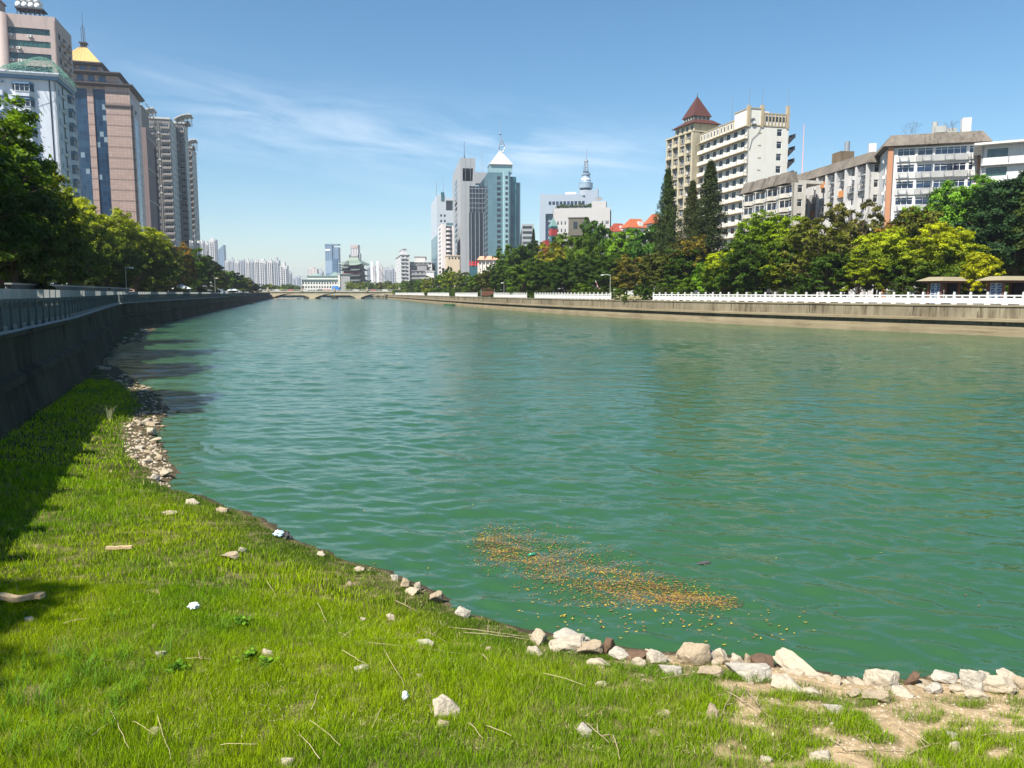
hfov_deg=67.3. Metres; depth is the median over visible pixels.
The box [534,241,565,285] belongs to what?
broadleaf tree
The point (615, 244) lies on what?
broadleaf tree
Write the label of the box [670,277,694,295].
shrub
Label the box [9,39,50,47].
window
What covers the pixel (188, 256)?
broadleaf tree
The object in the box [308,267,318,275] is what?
distant tower
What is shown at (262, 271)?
distant tower
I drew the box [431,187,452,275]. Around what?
office tower
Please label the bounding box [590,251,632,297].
broadleaf tree
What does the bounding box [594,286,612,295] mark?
shrub
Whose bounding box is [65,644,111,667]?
grass tuft
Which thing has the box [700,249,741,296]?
broadleaf tree
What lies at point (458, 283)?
broadleaf tree
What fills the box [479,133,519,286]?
office tower
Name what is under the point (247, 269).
distant tower
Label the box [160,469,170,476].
rock
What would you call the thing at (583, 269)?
broadleaf tree
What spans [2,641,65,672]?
grass tuft
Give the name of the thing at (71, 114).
bay window
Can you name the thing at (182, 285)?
car
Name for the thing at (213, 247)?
distant tower
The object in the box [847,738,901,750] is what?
dead twig
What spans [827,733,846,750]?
dead twig
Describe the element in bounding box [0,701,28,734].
grass tuft
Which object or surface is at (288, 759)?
rock
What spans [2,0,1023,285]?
sky
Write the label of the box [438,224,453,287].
apartment tower
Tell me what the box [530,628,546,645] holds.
rock
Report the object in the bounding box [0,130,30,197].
broadleaf tree
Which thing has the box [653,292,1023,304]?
white balustrade
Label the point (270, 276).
distant tower
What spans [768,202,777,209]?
window
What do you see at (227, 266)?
distant tower
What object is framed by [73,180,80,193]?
bay window
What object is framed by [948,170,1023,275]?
broadleaf tree
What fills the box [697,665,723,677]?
rock
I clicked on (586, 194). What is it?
office block
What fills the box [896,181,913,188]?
window
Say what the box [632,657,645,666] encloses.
rock
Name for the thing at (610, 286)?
shrub
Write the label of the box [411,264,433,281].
apartment block
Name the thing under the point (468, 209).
office tower
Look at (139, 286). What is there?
broadleaf tree
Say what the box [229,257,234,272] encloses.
distant tower
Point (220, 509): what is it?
rock
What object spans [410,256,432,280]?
apartment block
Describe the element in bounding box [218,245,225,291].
distant tower
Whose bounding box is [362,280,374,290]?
broadleaf tree
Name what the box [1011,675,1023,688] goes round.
rock
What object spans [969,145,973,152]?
window
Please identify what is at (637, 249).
broadleaf tree
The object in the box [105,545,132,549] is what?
plank
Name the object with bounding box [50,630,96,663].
grass tuft
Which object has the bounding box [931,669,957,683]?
rock
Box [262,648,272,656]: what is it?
rock
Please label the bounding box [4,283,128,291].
garden wall
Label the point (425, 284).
broadleaf tree
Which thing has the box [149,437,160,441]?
stone
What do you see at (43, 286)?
shrub
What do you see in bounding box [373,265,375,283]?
distant tower
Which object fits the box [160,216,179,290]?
apartment tower
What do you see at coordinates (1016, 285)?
kiosk
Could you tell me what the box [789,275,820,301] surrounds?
shrub
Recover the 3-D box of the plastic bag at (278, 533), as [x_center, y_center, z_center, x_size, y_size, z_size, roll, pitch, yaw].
[-3.762,2.420,12.451,0.196,0.115,0.151,4,8,28]
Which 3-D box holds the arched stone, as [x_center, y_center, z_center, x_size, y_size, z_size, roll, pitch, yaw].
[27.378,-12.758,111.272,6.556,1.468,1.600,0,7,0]
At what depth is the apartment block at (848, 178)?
165.38 m
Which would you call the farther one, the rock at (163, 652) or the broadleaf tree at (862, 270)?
the broadleaf tree at (862, 270)
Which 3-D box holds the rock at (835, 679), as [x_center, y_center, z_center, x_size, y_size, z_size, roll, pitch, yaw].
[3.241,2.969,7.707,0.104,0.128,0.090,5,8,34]
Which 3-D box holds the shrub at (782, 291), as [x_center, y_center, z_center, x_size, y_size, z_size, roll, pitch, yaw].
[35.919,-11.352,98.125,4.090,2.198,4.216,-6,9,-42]
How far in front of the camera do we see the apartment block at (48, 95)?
144.94 m
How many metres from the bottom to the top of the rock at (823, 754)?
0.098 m
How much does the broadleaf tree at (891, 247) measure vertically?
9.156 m
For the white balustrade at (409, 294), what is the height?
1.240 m
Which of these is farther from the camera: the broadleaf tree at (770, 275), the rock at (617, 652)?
the broadleaf tree at (770, 275)
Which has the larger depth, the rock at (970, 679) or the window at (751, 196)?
the window at (751, 196)
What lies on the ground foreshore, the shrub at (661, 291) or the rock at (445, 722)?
the rock at (445, 722)
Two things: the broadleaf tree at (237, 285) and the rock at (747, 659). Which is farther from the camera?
the broadleaf tree at (237, 285)
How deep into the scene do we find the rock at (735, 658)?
8.18 m
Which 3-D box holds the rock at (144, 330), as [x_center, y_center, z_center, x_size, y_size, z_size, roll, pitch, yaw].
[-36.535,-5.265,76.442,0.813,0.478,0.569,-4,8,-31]
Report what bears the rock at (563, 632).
on the ground foreshore
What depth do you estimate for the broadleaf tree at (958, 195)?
104.07 m
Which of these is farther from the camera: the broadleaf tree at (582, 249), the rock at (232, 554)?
the broadleaf tree at (582, 249)
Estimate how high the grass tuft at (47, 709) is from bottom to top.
0.254 m
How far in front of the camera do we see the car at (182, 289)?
158.38 m
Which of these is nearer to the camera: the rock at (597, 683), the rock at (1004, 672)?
the rock at (597, 683)
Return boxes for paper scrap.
[402,691,408,699]
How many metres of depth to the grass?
7.34 m
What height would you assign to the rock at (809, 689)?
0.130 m
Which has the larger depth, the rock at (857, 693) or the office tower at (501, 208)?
the office tower at (501, 208)
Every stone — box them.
[142,458,151,461]
[146,421,154,425]
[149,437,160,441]
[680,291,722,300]
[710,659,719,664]
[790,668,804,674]
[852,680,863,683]
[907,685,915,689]
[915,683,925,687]
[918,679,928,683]
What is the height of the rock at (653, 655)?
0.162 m
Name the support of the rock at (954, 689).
on the ground foreshore
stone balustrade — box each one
[0,289,118,333]
[118,292,269,303]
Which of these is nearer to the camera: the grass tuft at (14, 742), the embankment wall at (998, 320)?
the grass tuft at (14, 742)
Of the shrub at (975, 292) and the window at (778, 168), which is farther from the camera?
the window at (778, 168)
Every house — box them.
[445,255,459,286]
[608,223,622,293]
[620,219,646,295]
[644,214,658,296]
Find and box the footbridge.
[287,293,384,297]
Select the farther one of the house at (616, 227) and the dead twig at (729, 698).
the house at (616, 227)
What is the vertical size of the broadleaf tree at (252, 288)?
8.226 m
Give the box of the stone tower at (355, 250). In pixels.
[350,245,361,260]
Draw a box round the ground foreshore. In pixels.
[0,323,1023,767]
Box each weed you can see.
[164,658,191,674]
[233,615,252,625]
[233,645,258,662]
[258,655,278,666]
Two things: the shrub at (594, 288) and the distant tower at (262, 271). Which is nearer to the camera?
the shrub at (594, 288)
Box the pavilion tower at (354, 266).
[338,255,369,289]
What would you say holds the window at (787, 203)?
in the apartment block at (783, 194)
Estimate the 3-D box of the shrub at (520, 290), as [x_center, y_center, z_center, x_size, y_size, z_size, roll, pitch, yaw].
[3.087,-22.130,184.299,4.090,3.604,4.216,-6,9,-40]
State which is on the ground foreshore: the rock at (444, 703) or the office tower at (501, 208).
the rock at (444, 703)
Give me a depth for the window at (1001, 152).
131.22 m
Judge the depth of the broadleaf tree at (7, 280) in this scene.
75.31 m
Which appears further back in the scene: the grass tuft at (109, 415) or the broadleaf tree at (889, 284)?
the broadleaf tree at (889, 284)
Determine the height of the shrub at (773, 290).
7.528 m
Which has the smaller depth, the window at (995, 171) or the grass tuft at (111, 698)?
the grass tuft at (111, 698)
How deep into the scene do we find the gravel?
8.12 m
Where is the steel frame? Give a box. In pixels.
[481,289,494,296]
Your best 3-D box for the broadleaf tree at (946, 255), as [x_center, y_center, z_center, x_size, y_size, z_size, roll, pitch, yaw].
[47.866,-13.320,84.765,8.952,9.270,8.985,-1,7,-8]
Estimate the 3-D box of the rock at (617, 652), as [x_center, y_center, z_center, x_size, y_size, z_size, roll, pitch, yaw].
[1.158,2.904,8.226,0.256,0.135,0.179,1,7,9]
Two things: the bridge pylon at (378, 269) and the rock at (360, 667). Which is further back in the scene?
the bridge pylon at (378, 269)
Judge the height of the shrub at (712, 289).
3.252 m
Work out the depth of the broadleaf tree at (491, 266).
231.44 m
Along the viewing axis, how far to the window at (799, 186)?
168.66 m
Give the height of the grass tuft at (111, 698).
0.217 m
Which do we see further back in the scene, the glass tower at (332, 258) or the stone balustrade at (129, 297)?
the glass tower at (332, 258)
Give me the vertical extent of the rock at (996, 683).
0.215 m
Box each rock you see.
[25,616,35,622]
[140,329,148,332]
[147,427,157,435]
[150,474,159,481]
[155,651,167,657]
[156,455,163,460]
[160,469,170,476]
[162,510,176,514]
[185,498,199,504]
[216,507,228,513]
[221,551,239,559]
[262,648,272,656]
[280,757,293,766]
[317,551,324,556]
[354,566,364,571]
[354,664,368,672]
[386,613,395,621]
[390,574,398,580]
[400,577,410,587]
[405,587,420,594]
[414,582,421,589]
[416,639,433,646]
[429,590,442,602]
[433,694,460,717]
[437,720,448,727]
[455,606,470,617]
[526,646,541,656]
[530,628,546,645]
[549,633,584,652]
[553,628,589,640]
[576,722,591,736]
[577,639,602,654]
[586,658,609,667]
[595,681,606,686]
[603,637,615,654]
[608,646,628,660]
[616,649,647,661]
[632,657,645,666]
[646,649,667,663]
[654,709,671,717]
[659,665,681,675]
[673,642,710,665]
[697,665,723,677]
[706,703,719,719]
[713,648,729,664]
[724,662,771,681]
[731,653,742,662]
[744,653,750,662]
[750,653,773,667]
[760,755,773,762]
[770,673,801,691]
[802,687,821,696]
[809,750,831,762]
[822,704,842,712]
[829,675,840,685]
[846,688,860,696]
[862,689,890,702]
[863,668,899,690]
[891,685,914,697]
[903,671,920,685]
[923,682,942,693]
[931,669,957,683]
[946,731,958,739]
[948,741,960,751]
[949,685,966,694]
[959,669,986,691]
[964,688,989,700]
[983,675,1017,695]
[996,668,1015,678]
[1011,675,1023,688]
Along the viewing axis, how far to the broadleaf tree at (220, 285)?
246.83 m
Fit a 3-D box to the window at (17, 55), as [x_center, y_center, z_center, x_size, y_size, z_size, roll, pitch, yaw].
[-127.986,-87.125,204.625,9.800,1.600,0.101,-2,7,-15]
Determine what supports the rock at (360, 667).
on the ground foreshore
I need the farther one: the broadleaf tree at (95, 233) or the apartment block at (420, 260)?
the apartment block at (420, 260)
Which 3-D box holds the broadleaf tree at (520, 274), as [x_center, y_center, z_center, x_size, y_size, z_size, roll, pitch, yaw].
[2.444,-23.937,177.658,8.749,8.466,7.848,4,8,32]
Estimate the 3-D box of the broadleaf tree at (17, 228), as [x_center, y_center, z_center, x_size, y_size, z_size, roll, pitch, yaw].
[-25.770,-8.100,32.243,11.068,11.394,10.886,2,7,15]
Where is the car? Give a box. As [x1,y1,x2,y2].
[172,284,191,291]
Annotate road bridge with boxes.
[253,288,400,298]
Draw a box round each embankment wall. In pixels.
[0,295,271,434]
[373,294,1023,336]
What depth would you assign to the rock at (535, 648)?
8.22 m
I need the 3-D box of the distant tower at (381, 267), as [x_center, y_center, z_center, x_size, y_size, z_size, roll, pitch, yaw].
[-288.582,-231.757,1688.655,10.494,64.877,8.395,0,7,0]
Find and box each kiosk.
[917,277,966,303]
[975,276,1023,304]
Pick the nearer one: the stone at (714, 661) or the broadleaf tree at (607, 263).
the stone at (714, 661)
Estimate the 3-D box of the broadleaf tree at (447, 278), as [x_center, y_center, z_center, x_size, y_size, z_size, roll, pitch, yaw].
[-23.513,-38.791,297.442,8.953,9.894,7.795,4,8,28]
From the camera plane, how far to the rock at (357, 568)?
10.89 m
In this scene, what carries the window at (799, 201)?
in the apartment block at (783, 194)
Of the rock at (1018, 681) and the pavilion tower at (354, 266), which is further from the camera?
the pavilion tower at (354, 266)
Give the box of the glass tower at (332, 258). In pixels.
[325,244,340,275]
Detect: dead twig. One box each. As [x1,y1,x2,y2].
[371,641,467,654]
[450,627,525,636]
[465,630,529,639]
[587,723,609,742]
[721,684,736,714]
[726,691,756,709]
[746,690,767,715]
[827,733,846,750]
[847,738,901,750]
[907,737,938,754]
[982,723,1023,735]
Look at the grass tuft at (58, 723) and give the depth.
6.00 m
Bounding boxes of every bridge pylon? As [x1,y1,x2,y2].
[371,261,384,282]
[376,261,392,282]
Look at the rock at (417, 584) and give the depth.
10.28 m
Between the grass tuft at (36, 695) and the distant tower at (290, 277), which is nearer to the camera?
the grass tuft at (36, 695)
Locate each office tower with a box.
[72,22,146,291]
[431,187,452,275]
[452,152,487,275]
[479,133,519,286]
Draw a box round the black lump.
[282,531,291,539]
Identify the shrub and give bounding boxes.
[0,273,58,289]
[18,270,57,283]
[82,277,111,289]
[104,282,121,287]
[111,281,131,290]
[136,285,157,291]
[142,284,163,291]
[150,283,167,291]
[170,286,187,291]
[194,285,207,291]
[429,288,442,292]
[438,287,452,295]
[504,289,516,297]
[517,286,533,296]
[522,286,535,297]
[539,285,554,294]
[554,285,573,293]
[572,283,593,298]
[588,282,599,295]
[594,285,613,298]
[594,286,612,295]
[612,287,626,296]
[612,292,624,299]
[622,295,636,300]
[632,281,654,299]
[633,282,656,297]
[633,294,648,299]
[649,286,670,295]
[650,283,672,293]
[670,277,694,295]
[705,287,732,300]
[730,283,762,296]
[756,284,770,295]
[776,286,802,296]
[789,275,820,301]
[820,279,849,296]
[879,281,925,297]
[960,285,986,303]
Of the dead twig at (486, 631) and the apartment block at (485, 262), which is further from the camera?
the apartment block at (485, 262)
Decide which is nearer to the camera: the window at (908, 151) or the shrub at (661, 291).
the shrub at (661, 291)
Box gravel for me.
[107,375,1023,754]
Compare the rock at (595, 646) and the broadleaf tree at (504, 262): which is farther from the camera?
the broadleaf tree at (504, 262)
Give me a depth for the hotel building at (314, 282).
634.75 m
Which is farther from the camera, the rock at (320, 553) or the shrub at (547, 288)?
the shrub at (547, 288)
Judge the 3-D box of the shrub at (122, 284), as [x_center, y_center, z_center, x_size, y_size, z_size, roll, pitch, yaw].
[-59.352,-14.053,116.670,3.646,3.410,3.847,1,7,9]
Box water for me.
[101,297,1023,678]
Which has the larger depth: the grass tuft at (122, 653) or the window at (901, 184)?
the window at (901, 184)
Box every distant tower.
[200,240,205,288]
[205,241,210,290]
[209,238,218,290]
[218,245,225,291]
[225,260,229,291]
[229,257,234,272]
[234,260,240,291]
[239,259,245,291]
[245,259,250,291]
[250,259,254,281]
[254,259,259,289]
[259,259,267,289]
[267,259,273,284]
[273,257,280,285]
[279,262,288,285]
[289,271,291,283]
[296,275,300,286]
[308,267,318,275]
[366,263,369,282]
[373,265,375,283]
[379,263,382,281]
[384,266,388,282]
[388,265,393,282]
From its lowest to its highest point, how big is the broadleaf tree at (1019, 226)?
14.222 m
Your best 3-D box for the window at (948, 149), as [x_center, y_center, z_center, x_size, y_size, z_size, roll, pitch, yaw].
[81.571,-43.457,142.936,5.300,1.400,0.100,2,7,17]
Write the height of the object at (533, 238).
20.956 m
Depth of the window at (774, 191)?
175.94 m
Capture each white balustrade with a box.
[395,293,423,294]
[428,293,448,295]
[455,292,477,296]
[494,292,526,297]
[534,292,611,299]
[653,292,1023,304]
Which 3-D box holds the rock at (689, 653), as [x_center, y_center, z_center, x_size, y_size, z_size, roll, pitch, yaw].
[1.916,2.896,8.189,0.362,0.311,0.253,-1,7,-12]
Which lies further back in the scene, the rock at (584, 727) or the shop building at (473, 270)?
the shop building at (473, 270)
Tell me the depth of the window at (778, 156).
201.81 m
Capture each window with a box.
[8,26,49,35]
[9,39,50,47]
[10,52,51,60]
[11,81,34,96]
[12,65,51,72]
[13,97,35,111]
[18,128,37,141]
[67,95,75,110]
[68,109,75,124]
[69,123,76,138]
[70,137,77,152]
[71,152,78,166]
[72,166,79,179]
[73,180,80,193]
[77,74,83,80]
[88,75,94,81]
[99,76,105,82]
[745,194,754,201]
[745,207,753,214]
[756,191,766,198]
[756,205,765,211]
[768,188,778,196]
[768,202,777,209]
[775,166,780,172]
[776,141,781,148]
[776,154,780,160]
[777,129,781,135]
[780,199,790,207]
[781,185,791,193]
[797,199,801,206]
[798,185,802,191]
[874,164,878,171]
[874,179,877,186]
[895,197,912,204]
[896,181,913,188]
[897,165,914,172]
[898,148,915,155]
[915,197,928,204]
[916,180,930,187]
[917,164,931,171]
[918,147,932,154]
[933,179,964,186]
[934,162,965,170]
[935,146,966,153]
[968,162,972,169]
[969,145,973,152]
[986,167,1006,175]
[987,148,1007,157]
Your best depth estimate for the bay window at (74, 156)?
153.68 m
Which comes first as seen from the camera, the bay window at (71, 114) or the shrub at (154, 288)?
the shrub at (154, 288)
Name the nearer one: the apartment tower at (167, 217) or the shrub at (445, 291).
the shrub at (445, 291)
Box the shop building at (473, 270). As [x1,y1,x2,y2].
[469,261,478,287]
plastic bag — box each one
[187,602,198,609]
[272,529,283,536]
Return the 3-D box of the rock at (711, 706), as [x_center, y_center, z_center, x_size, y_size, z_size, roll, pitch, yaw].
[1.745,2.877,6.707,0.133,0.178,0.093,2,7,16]
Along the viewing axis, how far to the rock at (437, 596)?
9.85 m
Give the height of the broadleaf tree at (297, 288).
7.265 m
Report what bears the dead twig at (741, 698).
on the ground foreshore
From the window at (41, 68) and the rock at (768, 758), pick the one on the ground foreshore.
the rock at (768, 758)
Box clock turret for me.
[543,218,557,292]
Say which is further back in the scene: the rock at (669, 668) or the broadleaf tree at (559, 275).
the broadleaf tree at (559, 275)
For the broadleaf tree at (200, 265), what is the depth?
191.68 m
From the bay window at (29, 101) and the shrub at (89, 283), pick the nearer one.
the shrub at (89, 283)
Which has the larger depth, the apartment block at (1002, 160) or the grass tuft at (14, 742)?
the apartment block at (1002, 160)
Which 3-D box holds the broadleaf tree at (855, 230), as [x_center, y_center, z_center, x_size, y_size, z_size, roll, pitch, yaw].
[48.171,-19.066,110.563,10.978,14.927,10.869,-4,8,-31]
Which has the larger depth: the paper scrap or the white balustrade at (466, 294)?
the white balustrade at (466, 294)
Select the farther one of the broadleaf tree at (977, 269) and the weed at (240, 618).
the broadleaf tree at (977, 269)
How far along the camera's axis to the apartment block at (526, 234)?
511.84 m
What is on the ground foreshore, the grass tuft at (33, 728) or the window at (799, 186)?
the grass tuft at (33, 728)
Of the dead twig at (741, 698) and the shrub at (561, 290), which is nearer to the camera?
the dead twig at (741, 698)
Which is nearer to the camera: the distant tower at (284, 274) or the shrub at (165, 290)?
the shrub at (165, 290)
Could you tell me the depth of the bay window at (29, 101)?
143.00 m
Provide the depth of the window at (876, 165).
156.25 m
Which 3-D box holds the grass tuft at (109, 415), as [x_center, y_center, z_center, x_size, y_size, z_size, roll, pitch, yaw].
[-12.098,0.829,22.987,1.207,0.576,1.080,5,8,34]
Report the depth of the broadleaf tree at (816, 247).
101.11 m
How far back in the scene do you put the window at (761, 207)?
181.50 m
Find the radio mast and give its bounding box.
[189,231,199,252]
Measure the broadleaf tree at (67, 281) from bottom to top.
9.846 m
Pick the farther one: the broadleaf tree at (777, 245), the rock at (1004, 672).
the broadleaf tree at (777, 245)
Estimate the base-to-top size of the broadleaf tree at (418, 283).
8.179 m
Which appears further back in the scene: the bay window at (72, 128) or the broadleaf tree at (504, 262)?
the broadleaf tree at (504, 262)
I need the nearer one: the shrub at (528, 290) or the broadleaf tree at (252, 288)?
the shrub at (528, 290)
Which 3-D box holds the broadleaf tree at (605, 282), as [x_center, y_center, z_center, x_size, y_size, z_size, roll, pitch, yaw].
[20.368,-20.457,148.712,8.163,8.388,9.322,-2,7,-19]
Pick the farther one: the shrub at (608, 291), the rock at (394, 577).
the shrub at (608, 291)
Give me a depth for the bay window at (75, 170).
154.02 m
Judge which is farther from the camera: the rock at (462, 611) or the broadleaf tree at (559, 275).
the broadleaf tree at (559, 275)
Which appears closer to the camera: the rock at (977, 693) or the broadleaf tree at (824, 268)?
the rock at (977, 693)
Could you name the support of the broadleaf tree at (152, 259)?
on the ground left bank
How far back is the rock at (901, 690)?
7.41 m
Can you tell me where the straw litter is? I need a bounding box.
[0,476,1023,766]
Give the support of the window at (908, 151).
in the apartment block at (914, 169)
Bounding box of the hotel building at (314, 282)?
[301,272,351,290]
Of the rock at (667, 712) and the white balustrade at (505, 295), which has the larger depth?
the white balustrade at (505, 295)
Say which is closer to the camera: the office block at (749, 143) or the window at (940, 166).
the window at (940, 166)
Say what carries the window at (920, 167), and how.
in the apartment block at (914, 169)
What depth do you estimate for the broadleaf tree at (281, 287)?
583.89 m
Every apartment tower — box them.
[0,0,81,197]
[140,103,160,238]
[146,107,181,291]
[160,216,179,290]
[173,113,193,289]
[188,139,200,261]
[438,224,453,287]
[665,93,721,246]
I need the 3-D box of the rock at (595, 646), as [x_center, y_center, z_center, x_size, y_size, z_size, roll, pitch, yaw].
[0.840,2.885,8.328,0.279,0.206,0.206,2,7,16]
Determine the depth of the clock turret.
285.95 m
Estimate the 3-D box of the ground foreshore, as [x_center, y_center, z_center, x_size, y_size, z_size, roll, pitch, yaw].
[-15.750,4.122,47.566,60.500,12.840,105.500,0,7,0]
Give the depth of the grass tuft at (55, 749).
5.73 m
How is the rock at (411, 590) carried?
on the ground foreshore
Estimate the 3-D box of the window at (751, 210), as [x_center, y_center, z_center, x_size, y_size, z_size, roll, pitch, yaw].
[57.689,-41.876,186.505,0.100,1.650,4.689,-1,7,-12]
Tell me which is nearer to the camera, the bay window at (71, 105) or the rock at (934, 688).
the rock at (934, 688)
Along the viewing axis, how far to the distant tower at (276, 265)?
1335.89 m
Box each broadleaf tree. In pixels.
[0,92,70,265]
[0,95,58,271]
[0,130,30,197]
[0,167,94,282]
[0,212,71,288]
[4,266,36,282]
[5,272,65,286]
[32,186,98,280]
[54,193,124,285]
[62,278,78,285]
[65,273,118,285]
[78,207,151,284]
[111,222,174,291]
[129,276,149,290]
[132,231,184,286]
[167,241,197,284]
[168,247,191,291]
[179,245,208,286]
[190,254,221,289]
[204,262,230,289]
[210,270,239,291]
[224,271,247,291]
[229,275,248,290]
[240,277,258,291]
[246,281,257,292]
[255,284,263,292]
[261,284,269,290]
[269,284,276,290]
[277,286,287,290]
[283,284,293,290]
[293,285,303,290]
[345,281,353,290]
[353,283,362,290]
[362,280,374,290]
[375,282,385,290]
[384,280,391,290]
[386,284,395,289]
[399,280,412,292]
[405,279,415,291]
[414,279,429,289]
[420,275,439,292]
[430,274,445,289]
[438,271,457,288]
[440,266,452,286]
[451,270,470,291]
[462,274,482,296]
[474,270,499,296]
[482,264,496,285]
[488,266,517,291]
[493,243,518,274]
[503,262,540,297]
[508,240,543,270]
[526,259,559,289]
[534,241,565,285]
[544,232,575,288]
[545,257,583,292]
[564,232,601,286]
[567,255,603,286]
[579,217,614,286]
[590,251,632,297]
[599,259,638,289]
[603,228,642,290]
[610,254,657,294]
[623,224,660,281]
[637,250,677,286]
[660,246,708,289]
[668,234,709,285]
[690,261,713,300]
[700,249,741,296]
[716,241,774,296]
[721,208,793,296]
[730,252,788,290]
[759,214,827,292]
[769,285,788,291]
[778,217,859,296]
[792,252,849,291]
[800,250,857,302]
[813,197,884,296]
[832,254,886,302]
[845,225,916,296]
[850,219,891,296]
[859,252,892,296]
[871,218,917,282]
[886,206,955,294]
[896,196,944,297]
[902,221,989,297]
[923,174,1005,291]
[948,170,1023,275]
[959,250,1005,303]
[975,265,1023,288]
[994,192,1023,275]
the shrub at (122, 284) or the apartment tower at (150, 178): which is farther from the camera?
the apartment tower at (150, 178)
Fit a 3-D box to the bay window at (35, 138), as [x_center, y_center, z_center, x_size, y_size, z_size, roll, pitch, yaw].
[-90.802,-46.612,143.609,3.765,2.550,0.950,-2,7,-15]
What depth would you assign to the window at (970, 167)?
142.27 m
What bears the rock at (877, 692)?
on the ground foreshore
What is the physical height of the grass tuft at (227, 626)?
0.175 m
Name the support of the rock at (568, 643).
on the ground foreshore
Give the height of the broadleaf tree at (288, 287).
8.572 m
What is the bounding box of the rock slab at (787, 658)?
[773,648,818,675]
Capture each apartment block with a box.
[0,57,81,288]
[395,248,409,282]
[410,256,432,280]
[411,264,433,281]
[421,271,434,282]
[477,256,502,272]
[520,224,533,284]
[739,171,822,296]
[797,124,879,296]
[868,117,992,297]
[973,139,1023,296]
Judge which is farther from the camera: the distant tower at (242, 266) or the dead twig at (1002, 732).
the distant tower at (242, 266)
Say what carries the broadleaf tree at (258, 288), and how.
on the ground left bank
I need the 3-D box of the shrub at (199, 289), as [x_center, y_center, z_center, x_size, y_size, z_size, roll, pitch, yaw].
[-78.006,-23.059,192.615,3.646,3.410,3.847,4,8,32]
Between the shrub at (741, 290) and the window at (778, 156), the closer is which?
the shrub at (741, 290)
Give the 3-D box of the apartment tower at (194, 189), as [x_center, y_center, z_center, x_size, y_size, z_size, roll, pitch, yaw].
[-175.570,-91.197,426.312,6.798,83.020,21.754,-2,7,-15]
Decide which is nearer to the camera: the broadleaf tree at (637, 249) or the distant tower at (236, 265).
the broadleaf tree at (637, 249)
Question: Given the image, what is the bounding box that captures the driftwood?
[697,560,711,564]
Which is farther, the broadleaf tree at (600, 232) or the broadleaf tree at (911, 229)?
the broadleaf tree at (600, 232)
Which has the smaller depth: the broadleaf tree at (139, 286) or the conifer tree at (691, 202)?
the conifer tree at (691, 202)
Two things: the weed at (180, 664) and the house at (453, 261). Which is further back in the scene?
the house at (453, 261)
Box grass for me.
[0,378,1023,767]
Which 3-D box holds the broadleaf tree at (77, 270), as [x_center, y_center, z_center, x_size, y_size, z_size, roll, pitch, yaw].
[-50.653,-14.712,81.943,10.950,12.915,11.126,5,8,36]
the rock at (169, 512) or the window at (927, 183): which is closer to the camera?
the rock at (169, 512)
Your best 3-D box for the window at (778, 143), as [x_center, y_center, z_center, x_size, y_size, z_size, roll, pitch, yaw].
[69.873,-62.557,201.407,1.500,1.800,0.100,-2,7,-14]
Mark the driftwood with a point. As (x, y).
(704, 562)
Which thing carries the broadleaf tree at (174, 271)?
on the ground left bank
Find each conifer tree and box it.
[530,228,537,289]
[652,167,681,289]
[673,179,704,290]
[683,159,728,293]
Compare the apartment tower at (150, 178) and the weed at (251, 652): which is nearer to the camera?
the weed at (251, 652)
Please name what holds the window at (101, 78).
in the office tower at (108, 115)
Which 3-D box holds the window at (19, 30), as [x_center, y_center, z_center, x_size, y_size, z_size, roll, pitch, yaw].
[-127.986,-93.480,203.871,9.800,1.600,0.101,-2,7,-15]
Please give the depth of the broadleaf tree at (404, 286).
435.62 m
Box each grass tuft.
[0,670,36,713]
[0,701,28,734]
[0,721,46,762]
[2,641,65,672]
[3,664,42,690]
[5,713,59,745]
[7,555,37,573]
[15,680,85,722]
[19,672,68,706]
[27,703,84,742]
[28,726,81,767]
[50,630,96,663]
[51,667,80,697]
[54,710,101,745]
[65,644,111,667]
[67,689,148,733]
[68,641,107,683]
[74,674,139,712]
[77,652,127,691]
[89,404,115,420]
[95,634,145,666]
[98,605,133,623]
[109,668,160,696]
[121,621,181,656]
[125,650,177,681]
[213,610,234,629]
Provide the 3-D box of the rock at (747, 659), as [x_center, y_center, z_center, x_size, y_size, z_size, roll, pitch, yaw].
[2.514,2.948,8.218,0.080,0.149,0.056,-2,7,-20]
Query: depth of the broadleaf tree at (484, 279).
208.74 m
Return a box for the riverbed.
[281,295,372,296]
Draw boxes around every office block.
[540,154,598,241]
[553,197,610,288]
[568,217,590,248]
[695,90,795,296]
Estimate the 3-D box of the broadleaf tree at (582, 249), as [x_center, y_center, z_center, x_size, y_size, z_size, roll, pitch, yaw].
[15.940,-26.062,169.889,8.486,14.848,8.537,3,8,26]

